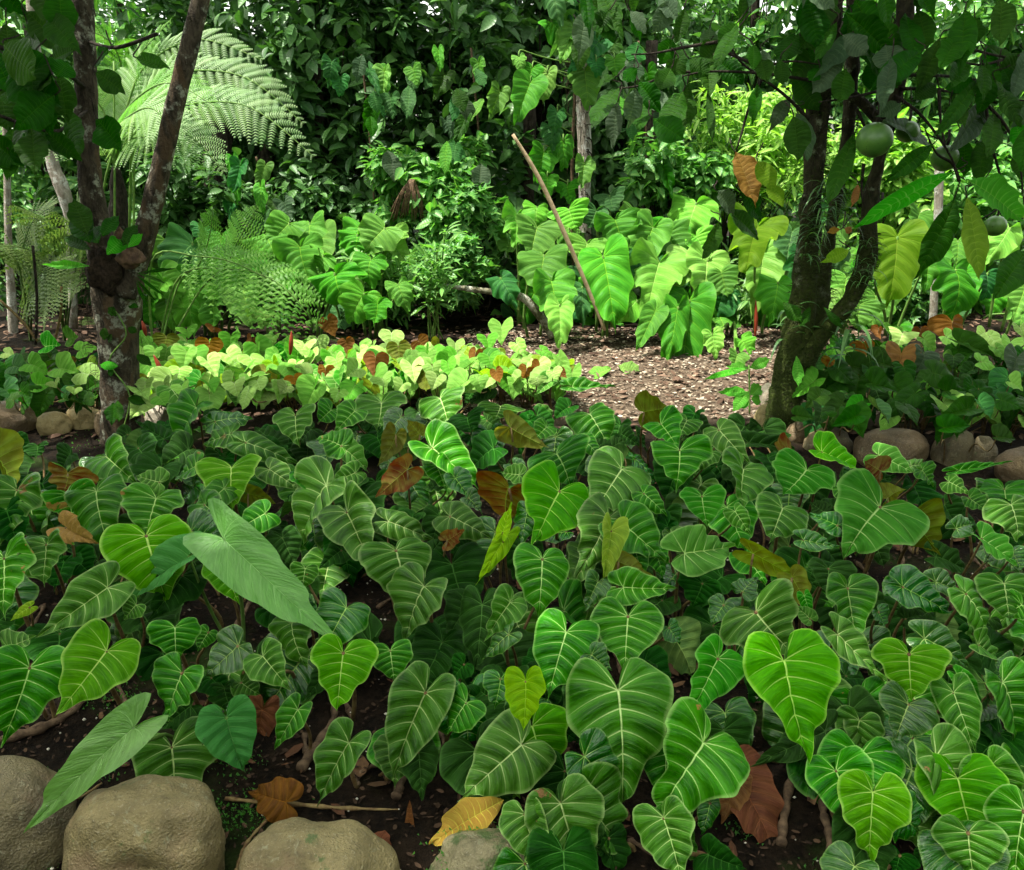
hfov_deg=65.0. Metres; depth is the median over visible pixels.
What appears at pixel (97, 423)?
stone
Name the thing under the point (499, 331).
heart leaf plant
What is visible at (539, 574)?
heart leaf plant
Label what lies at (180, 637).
heart leaf plant
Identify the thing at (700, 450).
heart leaf plant
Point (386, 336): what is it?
heart leaf plant
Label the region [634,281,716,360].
leaf plant
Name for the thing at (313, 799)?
moss patches
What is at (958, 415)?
heart leaf plant
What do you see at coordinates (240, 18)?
forest tree
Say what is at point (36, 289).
stalk
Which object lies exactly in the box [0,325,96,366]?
heart leaf plant
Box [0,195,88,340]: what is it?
fern
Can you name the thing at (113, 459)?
heart leaf plant
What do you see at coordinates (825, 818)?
creeping stem
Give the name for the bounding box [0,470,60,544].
heart leaf plant
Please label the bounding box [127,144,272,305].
shrub
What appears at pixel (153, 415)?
stone
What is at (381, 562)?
heart leaf plant
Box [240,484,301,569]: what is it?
heart leaf plant
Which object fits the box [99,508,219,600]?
heart leaf plant
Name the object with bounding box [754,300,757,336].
red bract
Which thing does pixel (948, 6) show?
sky
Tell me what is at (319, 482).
heart leaf plant
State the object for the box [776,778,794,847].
creeping stem
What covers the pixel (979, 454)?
stone
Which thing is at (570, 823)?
heart leaf plant
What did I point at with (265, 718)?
fallen leaf
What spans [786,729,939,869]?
heart leaf plant
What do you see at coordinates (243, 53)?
forest tree
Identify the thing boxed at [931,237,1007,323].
leaf plant
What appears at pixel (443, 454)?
heart leaf plant
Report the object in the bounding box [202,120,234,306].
slender tree
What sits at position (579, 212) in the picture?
leaf plant
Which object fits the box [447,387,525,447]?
heart leaf plant
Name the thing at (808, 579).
heart leaf plant
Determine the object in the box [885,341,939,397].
heart leaf plant
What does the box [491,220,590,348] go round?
leaf plant
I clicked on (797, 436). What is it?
stone
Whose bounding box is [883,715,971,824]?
heart leaf plant
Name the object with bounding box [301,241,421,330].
shrub
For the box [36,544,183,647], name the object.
heart leaf plant
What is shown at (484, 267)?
shrub
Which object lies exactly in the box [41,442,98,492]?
heart leaf plant
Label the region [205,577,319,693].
heart leaf plant
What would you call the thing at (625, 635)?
heart leaf plant
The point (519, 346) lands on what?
heart leaf plant
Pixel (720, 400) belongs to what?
leaf litter
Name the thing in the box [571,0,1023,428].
fruit tree
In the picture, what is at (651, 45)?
slender tree
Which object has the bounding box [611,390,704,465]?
heart leaf plant
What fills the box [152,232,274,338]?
fern
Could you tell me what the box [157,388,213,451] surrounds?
heart leaf plant
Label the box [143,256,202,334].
leaf plant
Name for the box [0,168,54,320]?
shrub
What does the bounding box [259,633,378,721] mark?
heart leaf plant
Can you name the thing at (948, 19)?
forest tree
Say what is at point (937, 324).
dead leaf
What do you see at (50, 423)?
stone
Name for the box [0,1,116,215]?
forest tree
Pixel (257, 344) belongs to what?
heart leaf plant
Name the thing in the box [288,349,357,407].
heart leaf plant
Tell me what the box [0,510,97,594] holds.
heart leaf plant
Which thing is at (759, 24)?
forest tree
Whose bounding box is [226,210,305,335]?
leaf plant
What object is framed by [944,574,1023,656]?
heart leaf plant
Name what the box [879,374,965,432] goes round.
heart leaf plant
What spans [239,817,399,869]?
stone
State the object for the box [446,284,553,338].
fallen branch
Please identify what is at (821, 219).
epiphyte
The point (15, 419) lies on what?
stone
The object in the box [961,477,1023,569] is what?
heart leaf plant
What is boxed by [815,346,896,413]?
heart leaf plant
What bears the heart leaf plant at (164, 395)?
on the ground
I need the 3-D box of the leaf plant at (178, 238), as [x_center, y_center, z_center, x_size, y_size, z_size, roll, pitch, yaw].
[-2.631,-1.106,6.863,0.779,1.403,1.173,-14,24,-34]
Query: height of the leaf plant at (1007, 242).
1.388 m
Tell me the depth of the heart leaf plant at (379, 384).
4.52 m
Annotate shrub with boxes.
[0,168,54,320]
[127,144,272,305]
[247,149,408,297]
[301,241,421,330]
[357,129,497,305]
[395,233,494,321]
[401,202,466,340]
[412,171,519,315]
[611,127,739,224]
[683,80,840,273]
[705,357,769,415]
[722,242,788,320]
[822,107,949,247]
[873,276,984,326]
[902,142,1023,265]
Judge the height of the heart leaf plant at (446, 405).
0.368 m
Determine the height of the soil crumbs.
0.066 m
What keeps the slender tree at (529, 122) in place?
on the ground
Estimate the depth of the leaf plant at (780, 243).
6.59 m
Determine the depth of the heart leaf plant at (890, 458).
3.23 m
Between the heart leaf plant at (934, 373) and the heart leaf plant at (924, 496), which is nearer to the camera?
the heart leaf plant at (924, 496)
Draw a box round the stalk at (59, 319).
[54,286,62,339]
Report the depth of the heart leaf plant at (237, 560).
2.19 m
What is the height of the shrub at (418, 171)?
1.640 m
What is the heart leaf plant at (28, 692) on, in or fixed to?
on the ground
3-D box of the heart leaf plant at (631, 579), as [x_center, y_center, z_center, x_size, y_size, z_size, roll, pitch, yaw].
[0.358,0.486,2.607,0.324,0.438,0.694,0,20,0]
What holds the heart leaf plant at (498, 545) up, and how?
on the ground
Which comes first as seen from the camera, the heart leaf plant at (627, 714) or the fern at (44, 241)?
the heart leaf plant at (627, 714)
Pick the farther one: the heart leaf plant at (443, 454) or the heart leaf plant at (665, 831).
the heart leaf plant at (443, 454)
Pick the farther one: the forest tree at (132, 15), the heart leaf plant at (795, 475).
the forest tree at (132, 15)
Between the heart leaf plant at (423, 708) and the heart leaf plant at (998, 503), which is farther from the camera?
the heart leaf plant at (998, 503)
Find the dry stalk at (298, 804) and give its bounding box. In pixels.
[224,796,398,810]
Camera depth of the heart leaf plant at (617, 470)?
3.10 m
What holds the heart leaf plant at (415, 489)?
on the ground
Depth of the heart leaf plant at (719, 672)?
2.03 m
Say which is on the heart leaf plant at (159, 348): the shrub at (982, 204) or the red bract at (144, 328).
the red bract at (144, 328)
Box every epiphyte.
[42,199,174,416]
[770,301,888,385]
[787,173,868,272]
[837,235,887,288]
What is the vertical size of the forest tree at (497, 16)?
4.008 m
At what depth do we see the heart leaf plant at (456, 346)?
5.28 m
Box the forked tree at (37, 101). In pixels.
[0,0,209,444]
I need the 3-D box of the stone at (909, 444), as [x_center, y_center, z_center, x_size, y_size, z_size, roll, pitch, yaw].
[1.957,0.095,4.148,0.382,0.249,0.243,0,20,0]
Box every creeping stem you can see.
[0,700,86,743]
[296,693,337,772]
[391,776,406,800]
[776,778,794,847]
[818,798,831,869]
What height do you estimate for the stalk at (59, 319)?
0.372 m
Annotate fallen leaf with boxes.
[248,776,303,822]
[249,694,278,736]
[374,830,391,845]
[405,800,414,826]
[429,796,503,845]
[588,366,610,378]
[618,361,640,373]
[719,774,752,823]
[730,744,783,842]
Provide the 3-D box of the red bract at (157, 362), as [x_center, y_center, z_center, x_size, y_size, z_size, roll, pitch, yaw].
[-2.085,-0.407,4.741,0.048,0.135,0.030,0,20,0]
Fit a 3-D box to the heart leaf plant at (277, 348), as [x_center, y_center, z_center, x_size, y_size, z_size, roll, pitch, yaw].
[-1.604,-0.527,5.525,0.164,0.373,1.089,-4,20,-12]
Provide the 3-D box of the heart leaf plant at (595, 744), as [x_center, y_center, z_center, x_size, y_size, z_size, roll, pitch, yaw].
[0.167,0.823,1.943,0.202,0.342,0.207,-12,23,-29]
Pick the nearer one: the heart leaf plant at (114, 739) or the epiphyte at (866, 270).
the heart leaf plant at (114, 739)
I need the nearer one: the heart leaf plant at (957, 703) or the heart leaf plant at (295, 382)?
the heart leaf plant at (957, 703)
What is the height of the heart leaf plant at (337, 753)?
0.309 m
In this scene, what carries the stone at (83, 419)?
on the ground
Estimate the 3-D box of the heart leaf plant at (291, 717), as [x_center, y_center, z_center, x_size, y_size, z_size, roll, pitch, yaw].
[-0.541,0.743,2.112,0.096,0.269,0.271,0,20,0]
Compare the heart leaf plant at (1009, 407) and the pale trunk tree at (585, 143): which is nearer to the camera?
the heart leaf plant at (1009, 407)
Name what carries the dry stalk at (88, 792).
on the ground
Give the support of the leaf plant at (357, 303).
on the ground
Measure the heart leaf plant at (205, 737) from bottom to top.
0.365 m
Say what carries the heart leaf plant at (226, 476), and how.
on the ground
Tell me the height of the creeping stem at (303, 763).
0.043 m
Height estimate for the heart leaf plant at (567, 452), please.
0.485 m
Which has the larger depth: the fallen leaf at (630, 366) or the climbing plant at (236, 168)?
the climbing plant at (236, 168)
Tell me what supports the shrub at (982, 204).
on the ground
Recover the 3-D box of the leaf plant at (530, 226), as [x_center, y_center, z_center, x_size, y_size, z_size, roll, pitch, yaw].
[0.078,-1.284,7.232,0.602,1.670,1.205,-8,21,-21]
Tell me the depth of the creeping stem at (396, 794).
2.03 m
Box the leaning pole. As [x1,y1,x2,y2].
[512,134,606,330]
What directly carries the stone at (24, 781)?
on the ground
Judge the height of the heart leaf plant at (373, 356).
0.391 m
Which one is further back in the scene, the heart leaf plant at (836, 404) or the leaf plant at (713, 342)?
the leaf plant at (713, 342)
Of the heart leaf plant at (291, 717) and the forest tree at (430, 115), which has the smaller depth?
the heart leaf plant at (291, 717)
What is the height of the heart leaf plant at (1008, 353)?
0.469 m
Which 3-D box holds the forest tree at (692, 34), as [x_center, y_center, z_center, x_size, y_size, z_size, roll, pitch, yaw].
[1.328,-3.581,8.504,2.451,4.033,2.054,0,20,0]
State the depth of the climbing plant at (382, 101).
6.87 m
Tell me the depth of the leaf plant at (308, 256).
6.49 m
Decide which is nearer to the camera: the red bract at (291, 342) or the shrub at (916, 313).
the red bract at (291, 342)
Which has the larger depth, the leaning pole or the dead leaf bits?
the leaning pole
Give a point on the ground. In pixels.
(214, 778)
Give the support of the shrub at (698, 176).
on the ground
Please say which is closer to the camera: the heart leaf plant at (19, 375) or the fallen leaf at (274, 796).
the fallen leaf at (274, 796)
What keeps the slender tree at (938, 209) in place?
on the ground
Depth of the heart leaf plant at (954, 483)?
3.22 m
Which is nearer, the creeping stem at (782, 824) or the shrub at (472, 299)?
the creeping stem at (782, 824)
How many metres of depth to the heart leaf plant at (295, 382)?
4.39 m
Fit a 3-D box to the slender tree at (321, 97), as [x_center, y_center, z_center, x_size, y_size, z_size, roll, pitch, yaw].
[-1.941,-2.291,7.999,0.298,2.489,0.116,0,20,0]
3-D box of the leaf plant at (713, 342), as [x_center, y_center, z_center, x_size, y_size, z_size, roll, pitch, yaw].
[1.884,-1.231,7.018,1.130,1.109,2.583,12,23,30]
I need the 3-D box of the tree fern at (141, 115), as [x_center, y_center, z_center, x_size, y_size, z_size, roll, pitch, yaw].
[-2.324,-1.679,5.410,2.338,2.225,1.220,14,24,34]
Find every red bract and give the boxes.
[141,321,146,335]
[153,355,161,365]
[289,331,293,354]
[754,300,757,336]
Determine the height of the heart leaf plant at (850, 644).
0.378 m
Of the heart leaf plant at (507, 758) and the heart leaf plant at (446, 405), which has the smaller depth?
the heart leaf plant at (507, 758)
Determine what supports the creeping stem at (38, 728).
on the ground
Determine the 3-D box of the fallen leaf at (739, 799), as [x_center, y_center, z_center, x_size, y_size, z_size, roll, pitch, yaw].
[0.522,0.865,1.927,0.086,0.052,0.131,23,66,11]
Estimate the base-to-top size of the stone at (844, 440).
0.182 m
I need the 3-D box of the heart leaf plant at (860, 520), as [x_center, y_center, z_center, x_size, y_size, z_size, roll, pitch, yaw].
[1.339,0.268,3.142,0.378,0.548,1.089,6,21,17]
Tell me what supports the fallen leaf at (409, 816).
on the ground
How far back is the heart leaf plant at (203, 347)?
4.95 m
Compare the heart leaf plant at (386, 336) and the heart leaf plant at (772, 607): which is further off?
the heart leaf plant at (386, 336)
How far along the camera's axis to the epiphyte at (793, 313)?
4.19 m
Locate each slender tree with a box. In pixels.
[2,127,18,333]
[26,0,77,328]
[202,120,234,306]
[249,38,286,237]
[313,68,325,176]
[520,53,536,203]
[642,40,657,216]
[929,169,943,318]
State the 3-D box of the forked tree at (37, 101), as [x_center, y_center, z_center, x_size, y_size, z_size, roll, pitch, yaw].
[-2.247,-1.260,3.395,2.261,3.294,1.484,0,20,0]
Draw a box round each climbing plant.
[223,151,295,236]
[321,53,422,199]
[432,44,510,189]
[510,0,626,265]
[590,38,693,213]
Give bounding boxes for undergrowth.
[0,227,1023,308]
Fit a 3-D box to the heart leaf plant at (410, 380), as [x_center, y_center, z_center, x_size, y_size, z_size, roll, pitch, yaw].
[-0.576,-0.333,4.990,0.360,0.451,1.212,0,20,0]
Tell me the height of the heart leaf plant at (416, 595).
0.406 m
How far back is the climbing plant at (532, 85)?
6.62 m
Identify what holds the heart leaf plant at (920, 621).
on the ground
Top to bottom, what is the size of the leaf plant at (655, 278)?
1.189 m
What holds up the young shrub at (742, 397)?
on the ground
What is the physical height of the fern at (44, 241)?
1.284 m
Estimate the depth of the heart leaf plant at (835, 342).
5.15 m
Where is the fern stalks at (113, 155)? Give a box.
[103,61,134,231]
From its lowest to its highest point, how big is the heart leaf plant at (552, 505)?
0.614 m
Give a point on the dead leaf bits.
(362, 762)
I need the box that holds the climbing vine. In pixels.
[99,303,151,425]
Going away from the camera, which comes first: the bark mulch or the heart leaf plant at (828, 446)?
the heart leaf plant at (828, 446)
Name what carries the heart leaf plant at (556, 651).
on the ground
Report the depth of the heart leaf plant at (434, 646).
2.40 m
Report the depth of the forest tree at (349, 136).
7.51 m
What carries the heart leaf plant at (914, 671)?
on the ground
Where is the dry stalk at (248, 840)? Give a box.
[234,819,267,869]
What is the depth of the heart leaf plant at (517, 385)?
4.68 m
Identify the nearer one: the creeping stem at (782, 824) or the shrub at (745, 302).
the creeping stem at (782, 824)
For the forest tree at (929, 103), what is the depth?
8.24 m
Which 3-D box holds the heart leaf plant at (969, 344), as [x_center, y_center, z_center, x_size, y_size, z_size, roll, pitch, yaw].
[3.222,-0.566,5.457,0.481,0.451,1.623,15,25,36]
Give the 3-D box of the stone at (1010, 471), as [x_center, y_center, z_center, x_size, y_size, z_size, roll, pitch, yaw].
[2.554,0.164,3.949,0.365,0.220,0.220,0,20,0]
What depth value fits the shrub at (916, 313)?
7.18 m
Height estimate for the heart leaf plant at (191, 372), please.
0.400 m
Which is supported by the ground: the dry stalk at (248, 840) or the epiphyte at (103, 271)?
the dry stalk at (248, 840)
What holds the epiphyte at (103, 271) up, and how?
attached to the forked tree at (37, 101)
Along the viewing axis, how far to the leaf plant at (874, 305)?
6.37 m
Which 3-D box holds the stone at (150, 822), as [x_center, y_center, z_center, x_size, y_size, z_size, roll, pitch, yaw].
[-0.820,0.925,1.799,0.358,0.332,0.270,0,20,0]
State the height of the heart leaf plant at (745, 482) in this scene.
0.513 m
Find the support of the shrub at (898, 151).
on the ground
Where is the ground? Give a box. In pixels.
[0,168,1023,869]
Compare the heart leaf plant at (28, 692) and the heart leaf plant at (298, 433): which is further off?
the heart leaf plant at (298, 433)
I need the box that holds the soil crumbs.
[0,479,1013,869]
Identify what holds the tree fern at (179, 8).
on the ground
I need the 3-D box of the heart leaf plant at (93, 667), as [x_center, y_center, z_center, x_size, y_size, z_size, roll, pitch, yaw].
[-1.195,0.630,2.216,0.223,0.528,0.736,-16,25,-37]
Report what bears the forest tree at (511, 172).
on the ground
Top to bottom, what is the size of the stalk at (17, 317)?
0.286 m
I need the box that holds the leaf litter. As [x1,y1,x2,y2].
[0,297,1023,439]
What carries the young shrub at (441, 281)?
on the ground
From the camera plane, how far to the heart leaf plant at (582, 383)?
4.57 m
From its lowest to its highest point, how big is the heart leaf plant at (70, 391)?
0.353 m
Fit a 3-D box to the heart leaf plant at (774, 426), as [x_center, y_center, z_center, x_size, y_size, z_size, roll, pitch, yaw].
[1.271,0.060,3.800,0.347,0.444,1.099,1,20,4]
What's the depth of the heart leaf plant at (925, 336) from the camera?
5.32 m
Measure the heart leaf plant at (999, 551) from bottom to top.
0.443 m
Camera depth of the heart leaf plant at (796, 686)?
1.91 m
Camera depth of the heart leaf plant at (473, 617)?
2.33 m
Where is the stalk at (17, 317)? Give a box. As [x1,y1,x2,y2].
[0,299,38,341]
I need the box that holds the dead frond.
[390,179,423,221]
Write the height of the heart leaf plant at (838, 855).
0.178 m
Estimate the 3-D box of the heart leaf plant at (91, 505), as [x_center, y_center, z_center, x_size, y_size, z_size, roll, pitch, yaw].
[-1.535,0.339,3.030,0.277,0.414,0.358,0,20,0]
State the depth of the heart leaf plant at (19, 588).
2.42 m
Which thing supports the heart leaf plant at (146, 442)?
on the ground
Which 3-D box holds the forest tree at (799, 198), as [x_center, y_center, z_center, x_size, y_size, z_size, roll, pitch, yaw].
[4.389,-4.171,11.783,3.467,3.612,2.266,0,20,0]
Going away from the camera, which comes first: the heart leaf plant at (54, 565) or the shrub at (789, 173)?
the heart leaf plant at (54, 565)
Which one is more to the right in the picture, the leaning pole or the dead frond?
the leaning pole
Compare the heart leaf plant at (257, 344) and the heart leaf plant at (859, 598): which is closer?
the heart leaf plant at (859, 598)
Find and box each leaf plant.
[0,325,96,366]
[0,351,49,414]
[0,427,47,482]
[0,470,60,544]
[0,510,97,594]
[0,532,45,630]
[0,605,65,746]
[22,618,140,714]
[24,641,244,831]
[29,362,99,416]
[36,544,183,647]
[40,473,126,557]
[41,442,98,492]
[45,351,97,377]
[79,433,136,513]
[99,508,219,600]
[109,607,217,670]
[116,420,193,489]
[120,467,220,560]
[126,367,200,418]
[131,670,259,781]
[132,497,332,641]
[139,324,197,360]
[140,355,225,410]
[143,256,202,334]
[149,221,243,335]
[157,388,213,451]
[161,408,252,466]
[170,323,242,367]
[175,431,297,523]
[196,349,281,408]
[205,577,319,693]
[218,331,271,355]
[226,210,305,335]
[236,359,328,414]
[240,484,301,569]
[255,398,345,465]
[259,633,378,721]
[264,333,287,362]
[272,219,367,336]
[274,692,312,753]
[275,428,368,544]
[278,313,358,364]
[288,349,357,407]
[290,547,370,686]
[295,480,389,586]
[296,210,369,329]
[305,213,408,337]
[313,717,440,806]
[326,244,430,337]
[335,391,415,459]
[339,357,397,401]
[343,612,480,684]
[347,340,436,375]
[353,329,428,350]
[358,505,442,620]
[360,453,456,514]
[377,419,477,500]
[385,653,488,777]
[386,542,487,638]
[390,487,491,563]
[393,350,441,405]
[404,386,476,439]
[422,367,473,397]
[431,336,480,354]
[436,345,515,376]
[439,684,576,809]
[444,583,537,673]
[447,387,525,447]
[449,502,519,590]
[461,403,558,475]
[463,351,529,403]
[467,621,545,729]
[476,454,533,542]
[477,317,512,347]
[485,198,561,329]
[486,244,567,338]
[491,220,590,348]
[493,761,627,869]
[506,530,572,617]
[507,354,550,409]
[509,337,552,365]
[521,460,588,548]
[521,578,611,704]
[527,426,598,484]
[528,362,581,408]
[531,349,575,370]
[533,727,619,796]
[547,186,662,328]
[554,397,615,440]
[558,645,673,802]
[559,376,615,399]
[565,233,640,337]
[566,492,681,584]
[566,548,676,612]
[585,436,666,515]
[585,586,700,676]
[598,795,744,869]
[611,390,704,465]
[616,237,688,336]
[628,193,720,294]
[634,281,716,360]
[643,696,756,812]
[648,509,735,619]
[650,414,749,498]
[664,225,742,328]
[665,466,757,550]
[683,604,744,709]
[690,535,808,607]
[702,234,760,364]
[708,577,798,683]
[709,431,794,506]
[728,202,791,335]
[728,413,790,486]
[743,628,840,763]
[750,661,888,788]
[752,483,834,579]
[757,200,850,330]
[770,529,856,630]
[772,448,837,510]
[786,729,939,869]
[791,366,891,437]
[798,606,890,683]
[806,431,855,513]
[809,468,929,574]
[812,572,885,652]
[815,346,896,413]
[819,334,901,368]
[819,840,922,869]
[828,247,902,336]
[839,442,935,504]
[849,202,953,336]
[869,540,966,643]
[870,322,935,351]
[871,633,951,700]
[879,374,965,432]
[879,672,982,752]
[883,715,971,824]
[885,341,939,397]
[896,473,976,565]
[897,606,997,683]
[913,349,989,394]
[914,718,1023,820]
[917,784,1023,869]
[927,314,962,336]
[928,395,1015,462]
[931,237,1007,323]
[939,322,1023,369]
[939,461,1011,520]
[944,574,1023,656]
[945,514,1023,609]
[947,618,1023,745]
[959,213,1023,334]
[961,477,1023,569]
[966,371,1023,444]
[967,334,1023,392]
[974,567,1023,634]
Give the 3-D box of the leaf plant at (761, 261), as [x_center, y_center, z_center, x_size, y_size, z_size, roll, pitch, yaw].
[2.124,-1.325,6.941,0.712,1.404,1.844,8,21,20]
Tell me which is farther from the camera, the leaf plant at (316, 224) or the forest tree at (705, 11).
the forest tree at (705, 11)
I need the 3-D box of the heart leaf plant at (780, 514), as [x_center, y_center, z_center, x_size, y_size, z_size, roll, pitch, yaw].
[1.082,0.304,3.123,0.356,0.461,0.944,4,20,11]
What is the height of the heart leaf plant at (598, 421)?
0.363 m
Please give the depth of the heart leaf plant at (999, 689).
2.03 m
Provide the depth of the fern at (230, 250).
5.18 m
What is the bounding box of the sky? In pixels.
[8,0,1022,151]
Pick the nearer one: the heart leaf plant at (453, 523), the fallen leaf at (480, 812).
the fallen leaf at (480, 812)
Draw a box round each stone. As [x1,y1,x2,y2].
[0,401,36,431]
[0,755,76,869]
[36,411,72,435]
[62,774,225,869]
[67,406,98,429]
[94,410,100,436]
[145,405,168,422]
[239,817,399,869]
[429,828,524,869]
[754,404,766,425]
[759,383,770,404]
[786,421,804,442]
[803,427,852,452]
[853,428,928,472]
[930,430,973,466]
[971,436,997,469]
[994,446,1023,481]
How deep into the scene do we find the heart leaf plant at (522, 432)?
3.64 m
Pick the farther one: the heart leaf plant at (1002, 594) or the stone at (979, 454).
the stone at (979, 454)
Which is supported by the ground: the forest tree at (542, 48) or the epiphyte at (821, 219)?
the forest tree at (542, 48)
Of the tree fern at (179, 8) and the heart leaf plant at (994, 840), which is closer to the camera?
the heart leaf plant at (994, 840)
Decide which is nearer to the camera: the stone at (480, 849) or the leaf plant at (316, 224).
the stone at (480, 849)
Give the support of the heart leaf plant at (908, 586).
on the ground
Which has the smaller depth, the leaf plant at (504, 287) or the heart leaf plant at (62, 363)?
the heart leaf plant at (62, 363)
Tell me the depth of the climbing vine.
4.22 m
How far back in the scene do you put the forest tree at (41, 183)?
7.73 m
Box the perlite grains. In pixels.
[40,536,972,869]
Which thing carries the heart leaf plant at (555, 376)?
on the ground
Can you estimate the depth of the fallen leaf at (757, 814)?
1.95 m
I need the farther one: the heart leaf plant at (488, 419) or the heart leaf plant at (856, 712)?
the heart leaf plant at (488, 419)
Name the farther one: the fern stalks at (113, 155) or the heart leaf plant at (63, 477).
the fern stalks at (113, 155)
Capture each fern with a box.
[0,193,86,340]
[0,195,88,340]
[44,17,315,329]
[148,204,326,342]
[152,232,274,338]
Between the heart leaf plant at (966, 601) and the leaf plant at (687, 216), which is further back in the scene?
the leaf plant at (687, 216)
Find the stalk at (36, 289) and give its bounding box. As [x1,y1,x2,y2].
[31,245,37,344]
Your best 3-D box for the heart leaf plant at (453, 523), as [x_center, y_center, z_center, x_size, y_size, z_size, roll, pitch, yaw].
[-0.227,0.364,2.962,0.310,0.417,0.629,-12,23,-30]
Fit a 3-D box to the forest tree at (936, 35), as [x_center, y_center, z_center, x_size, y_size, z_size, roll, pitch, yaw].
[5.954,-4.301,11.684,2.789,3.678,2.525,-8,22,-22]
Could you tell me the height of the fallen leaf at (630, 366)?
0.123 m
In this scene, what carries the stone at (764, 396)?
on the ground
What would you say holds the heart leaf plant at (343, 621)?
on the ground
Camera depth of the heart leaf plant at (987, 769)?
1.84 m
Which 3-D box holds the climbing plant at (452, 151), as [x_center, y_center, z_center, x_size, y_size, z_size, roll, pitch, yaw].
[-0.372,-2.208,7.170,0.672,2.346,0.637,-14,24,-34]
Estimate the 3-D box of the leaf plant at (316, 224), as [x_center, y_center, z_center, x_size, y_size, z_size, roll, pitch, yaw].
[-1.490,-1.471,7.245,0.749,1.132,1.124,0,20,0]
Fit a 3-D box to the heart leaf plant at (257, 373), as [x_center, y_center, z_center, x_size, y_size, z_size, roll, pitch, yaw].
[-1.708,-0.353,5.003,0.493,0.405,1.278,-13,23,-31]
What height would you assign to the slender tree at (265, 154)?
2.776 m
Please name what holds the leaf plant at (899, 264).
on the ground
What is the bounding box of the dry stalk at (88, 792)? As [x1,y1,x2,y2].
[76,782,102,799]
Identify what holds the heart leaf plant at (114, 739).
on the ground
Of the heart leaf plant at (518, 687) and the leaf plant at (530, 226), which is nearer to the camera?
the heart leaf plant at (518, 687)
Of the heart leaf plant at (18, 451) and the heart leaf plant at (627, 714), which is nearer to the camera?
the heart leaf plant at (627, 714)
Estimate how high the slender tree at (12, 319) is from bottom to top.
2.483 m
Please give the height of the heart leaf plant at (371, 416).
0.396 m
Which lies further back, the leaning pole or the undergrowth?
the undergrowth
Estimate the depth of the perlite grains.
2.31 m
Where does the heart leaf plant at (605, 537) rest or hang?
on the ground
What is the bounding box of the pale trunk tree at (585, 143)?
[561,58,594,262]
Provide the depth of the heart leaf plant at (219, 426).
3.77 m
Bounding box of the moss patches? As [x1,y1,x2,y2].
[41,429,816,869]
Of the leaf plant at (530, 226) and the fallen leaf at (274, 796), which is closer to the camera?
the fallen leaf at (274, 796)
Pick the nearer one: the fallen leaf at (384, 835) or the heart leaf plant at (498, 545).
the fallen leaf at (384, 835)
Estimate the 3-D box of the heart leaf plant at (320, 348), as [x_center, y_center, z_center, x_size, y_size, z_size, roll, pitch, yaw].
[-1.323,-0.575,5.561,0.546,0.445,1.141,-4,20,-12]
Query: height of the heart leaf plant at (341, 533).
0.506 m
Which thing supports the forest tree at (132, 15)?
on the ground
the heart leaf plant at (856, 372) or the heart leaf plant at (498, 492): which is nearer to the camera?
the heart leaf plant at (498, 492)
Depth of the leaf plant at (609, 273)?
6.36 m
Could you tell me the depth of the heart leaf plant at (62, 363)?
4.84 m
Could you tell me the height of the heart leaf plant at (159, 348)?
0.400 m
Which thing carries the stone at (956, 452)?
on the ground
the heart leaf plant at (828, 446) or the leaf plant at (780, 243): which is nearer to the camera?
the heart leaf plant at (828, 446)
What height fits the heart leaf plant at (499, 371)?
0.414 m
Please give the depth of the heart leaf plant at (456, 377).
4.55 m
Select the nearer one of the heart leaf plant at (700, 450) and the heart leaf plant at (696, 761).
the heart leaf plant at (696, 761)
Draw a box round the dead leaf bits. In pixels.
[30,482,990,855]
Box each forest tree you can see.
[0,0,166,288]
[0,0,235,238]
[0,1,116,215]
[22,1,247,228]
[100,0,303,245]
[191,3,358,201]
[201,0,376,216]
[235,0,493,239]
[335,54,493,232]
[359,0,557,252]
[458,0,674,242]
[475,7,662,206]
[527,0,748,238]
[553,0,772,212]
[641,0,845,237]
[701,31,897,222]
[760,0,1023,238]
[832,1,1023,174]
[894,0,1023,237]
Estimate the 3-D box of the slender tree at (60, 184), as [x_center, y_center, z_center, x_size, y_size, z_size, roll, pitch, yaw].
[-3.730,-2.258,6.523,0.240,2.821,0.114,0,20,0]
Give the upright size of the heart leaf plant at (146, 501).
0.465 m
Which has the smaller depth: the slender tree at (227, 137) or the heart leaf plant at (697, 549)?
the heart leaf plant at (697, 549)
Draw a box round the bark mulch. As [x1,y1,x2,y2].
[458,326,922,419]
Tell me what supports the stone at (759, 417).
on the ground
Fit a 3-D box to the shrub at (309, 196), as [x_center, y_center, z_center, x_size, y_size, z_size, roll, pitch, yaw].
[-1.744,-1.983,7.766,1.570,1.474,1.003,0,20,0]
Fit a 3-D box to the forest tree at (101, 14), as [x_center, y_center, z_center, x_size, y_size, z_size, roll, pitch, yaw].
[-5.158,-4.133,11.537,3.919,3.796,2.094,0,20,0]
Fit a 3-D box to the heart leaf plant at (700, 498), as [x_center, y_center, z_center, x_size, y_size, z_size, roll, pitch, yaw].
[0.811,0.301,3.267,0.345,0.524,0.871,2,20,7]
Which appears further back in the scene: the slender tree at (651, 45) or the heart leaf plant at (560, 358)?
the slender tree at (651, 45)
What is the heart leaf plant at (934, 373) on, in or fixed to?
on the ground
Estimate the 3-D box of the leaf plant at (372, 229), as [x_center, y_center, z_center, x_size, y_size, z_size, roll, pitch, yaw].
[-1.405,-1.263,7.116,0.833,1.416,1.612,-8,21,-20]
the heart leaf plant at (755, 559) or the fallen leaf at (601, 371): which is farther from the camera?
the fallen leaf at (601, 371)
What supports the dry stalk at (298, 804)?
on the ground
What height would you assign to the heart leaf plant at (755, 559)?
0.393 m
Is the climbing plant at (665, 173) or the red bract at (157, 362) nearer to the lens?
the red bract at (157, 362)
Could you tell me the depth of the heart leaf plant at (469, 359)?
4.89 m

